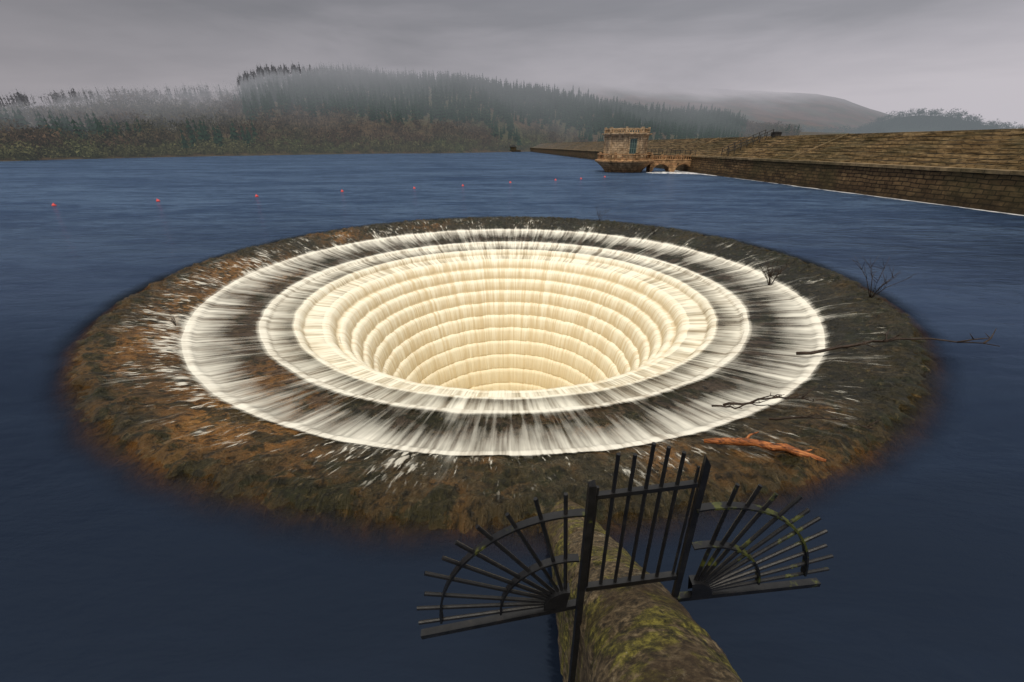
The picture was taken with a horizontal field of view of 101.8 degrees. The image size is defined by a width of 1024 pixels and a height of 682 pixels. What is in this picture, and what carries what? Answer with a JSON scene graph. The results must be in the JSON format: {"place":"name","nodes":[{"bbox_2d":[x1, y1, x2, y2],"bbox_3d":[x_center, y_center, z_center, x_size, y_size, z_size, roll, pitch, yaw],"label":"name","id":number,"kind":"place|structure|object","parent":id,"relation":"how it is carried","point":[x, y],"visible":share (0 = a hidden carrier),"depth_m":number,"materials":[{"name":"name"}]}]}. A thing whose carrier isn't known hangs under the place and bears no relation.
{"place":"outdoors","nodes":[
{"label":"outdoors","id":0,"kind":"place"},
{"bbox_2d":[0,84,852,160],"bbox_3d":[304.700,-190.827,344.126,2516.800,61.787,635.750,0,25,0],"label":"hill","id":1,"kind":"structure","parent":0,"point":[517,123],"depth_m":264.10,"materials":[{"name":"plant"}]},
{"bbox_2d":[0,132,559,160],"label":"lakeside scrub","id":2,"kind":"object","parent":1,"relation":"on","point":[16,151],"visible":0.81,"depth_m":183.58,"materials":[{"name":"brown plant"}]},
{"bbox_2d":[0,70,799,153],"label":"conifer forest","id":3,"kind":"object","parent":1,"relation":"on","point":[691,123],"visible":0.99,"depth_m":318.75,"materials":[{"name":"plant"}]},
{"bbox_2d":[0,86,803,156],"bbox_3d":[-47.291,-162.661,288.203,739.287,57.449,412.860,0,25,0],"label":"bare woodland","id":4,"kind":"object","parent":1,"relation":"on","point":[149,133],"visible":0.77,"depth_m":228.96,"materials":[{"name":"grey plant"}]},
{"bbox_2d":[505,145,520,151],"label":"boathouse","id":5,"kind":"object","parent":1,"relation":"on","point":[513,147],"visible":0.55,"depth_m":286.65,"materials":[{"name":"stone"}]},
{"bbox_2d":[99,217,908,312],"bbox_3d":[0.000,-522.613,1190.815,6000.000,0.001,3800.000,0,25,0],"label":"ground","id":6,"kind":"structure","parent":0,"point":[160,278],"depth_m":128.43,"materials":[{"name":"brown soil"}]},
{"bbox_2d":[0,152,1023,681],"bbox_3d":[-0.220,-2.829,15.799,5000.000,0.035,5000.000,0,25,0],"label":"water","id":7,"kind":"structure","parent":0,"point":[114,572],"depth_m":5.22,"materials":[{"name":"blue liquid"}]},
{"bbox_2d":[55,216,944,542],"bbox_3d":[-0.220,7.993,20.891,32.000,24.246,32.000,0,25,0],"label":"spillway","id":8,"kind":"object","parent":7,"relation":"in","point":[439,376],"visible":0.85,"depth_m":9.76,"materials":[{"name":"stone"}]},
{"bbox_2d":[545,498,741,681],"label":"stone wall","id":9,"kind":"structure","parent":8,"relation":"on","point":[652,632],"depth_m":2.08,"materials":[{"name":"brown stone"}]},
{"bbox_2d":[417,442,833,681],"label":"iron gate","id":10,"kind":"structure","parent":9,"relation":"attached to","point":[708,581],"depth_m":2.36,"materials":[{"name":"black metal"}]},
{"bbox_2d":[711,402,792,408],"bbox_3d":[4.487,1.216,7.833,1.274,0.488,0.107,13,28,25],"label":"fallen branch","id":11,"kind":"object","parent":8,"relation":"on","point":[728,406],"visible":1,"depth_m":7.90,"materials":[{"name":"brown wood"}]},
{"bbox_2d":[704,431,825,461],"bbox_3d":[3.843,1.581,6.417,1.568,0.326,0.428,14,28,27],"label":"driftwood log","id":12,"kind":"object","parent":8,"relation":"on","point":[770,446],"visible":0.99,"depth_m":6.34,"materials":[{"name":"brown wood"}]},
{"bbox_2d":[723,386,825,405],"bbox_3d":[4.978,1.143,7.949,1.621,0.578,0.344,4,25,7],"label":"fallen branch","id":13,"kind":"object","parent":8,"relation":"on","point":[757,399],"visible":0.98,"depth_m":7.93,"materials":[{"name":"brown wood"}]},
{"bbox_2d":[760,257,788,285],"bbox_3d":[9.552,-2.530,15.333,0.900,1.187,1.266,4,26,9],"label":"shrub","id":14,"kind":"object","parent":8,"relation":"on","point":[769,273],"visible":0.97,"depth_m":15.29,"materials":[{"name":"black plant"}]},
{"bbox_2d":[769,412,878,428],"bbox_3d":[5.095,1.328,6.823,1.458,0.402,0.172,10,27,21],"label":"fallen branch","id":15,"kind":"object","parent":8,"relation":"on","point":[792,417],"visible":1,"depth_m":6.84,"materials":[{"name":"brown wood"}]},
{"bbox_2d":[853,256,914,297],"bbox_3d":[10.989,-1.927,12.491,1.152,1.246,1.476,-10,27,-20],"label":"shrub","id":16,"kind":"object","parent":8,"relation":"on","point":[870,295],"visible":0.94,"depth_m":12.41,"materials":[{"name":"black plant"}]},
{"bbox_2d":[796,329,999,354],"bbox_3d":[8.862,0.058,9.626,4.028,0.873,0.673,3,25,6],"label":"fallen branch","id":17,"kind":"object","parent":8,"relation":"on","point":[894,338],"visible":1,"depth_m":9.49,"materials":[{"name":"brown wood"}]},
{"bbox_2d":[595,127,653,172],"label":"valve tower","id":18,"kind":"structure","parent":7,"relation":"in","point":[625,152],"depth_m":68.66,"materials":[{"name":"stone"}]},
{"bbox_2d":[627,137,639,155],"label":"window","id":19,"kind":"structure","parent":18,"relation":"in","point":[633,143],"depth_m":68.14,"materials":[{"name":"glass"}]},
{"bbox_2d":[530,128,1023,214],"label":"dam","id":20,"kind":"structure","parent":7,"relation":"in","point":[979,169],"depth_m":39.55,"materials":[{"name":"stone"}]},
{"bbox_2d":[646,154,692,171],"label":"footbridge","id":21,"kind":"object","parent":20,"relation":"attached to","point":[670,165],"visible":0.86,"depth_m":70.71,"materials":[{"name":"stone"}]},
{"bbox_2d":[647,149,696,154],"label":"railing fence","id":22,"kind":"object","parent":21,"relation":"on","point":[690,152],"visible":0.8,"depth_m":76.44,"materials":[{"name":"metal"}]},
{"bbox_2d":[720,129,773,156],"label":"staircase","id":23,"kind":"structure","parent":20,"relation":"on","point":[746,145],"depth_m":63.16,"materials":[{"name":"stone"}]},
{"bbox_2d":[771,131,781,136],"bbox_3d":[39.574,-30.845,62.379,1.240,1.200,1.240,-2,25,-3],"label":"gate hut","id":24,"kind":"object","parent":20,"relation":"on","point":[777,133],"visible":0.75,"depth_m":61.91,"materials":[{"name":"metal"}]},
{"bbox_2d":[646,170,1023,215],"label":"water foam","id":25,"kind":"object","parent":7,"relation":"on","point":[675,172],"visible":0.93,"depth_m":42.01,"materials":[{"name":"white"}]},
{"bbox_2d":[0,0,1023,128],"label":"sky","id":26,"kind":"structure","parent":0,"point":[884,56],"materials":[{"name":"grey"}]},
{"bbox_2d":[559,90,894,132],"bbox_3d":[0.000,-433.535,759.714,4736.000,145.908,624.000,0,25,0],"label":"moorland hill","id":27,"kind":"structure","parent":0,"point":[820,112],"depth_m":716.17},
{"bbox_2d":[759,108,1023,133],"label":"misty wood","id":28,"kind":"object","parent":27,"relation":"on","point":[967,123],"visible":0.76,"depth_m":584.16,"materials":[{"name":"grey plant"}]},
{"bbox_2d":[870,115,1003,132],"bbox_3d":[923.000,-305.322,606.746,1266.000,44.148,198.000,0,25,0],"label":"hill","id":29,"kind":"structure","parent":0,"point":[895,128],"depth_m":576.65,"materials":[{"name":"plant"}]}
]}

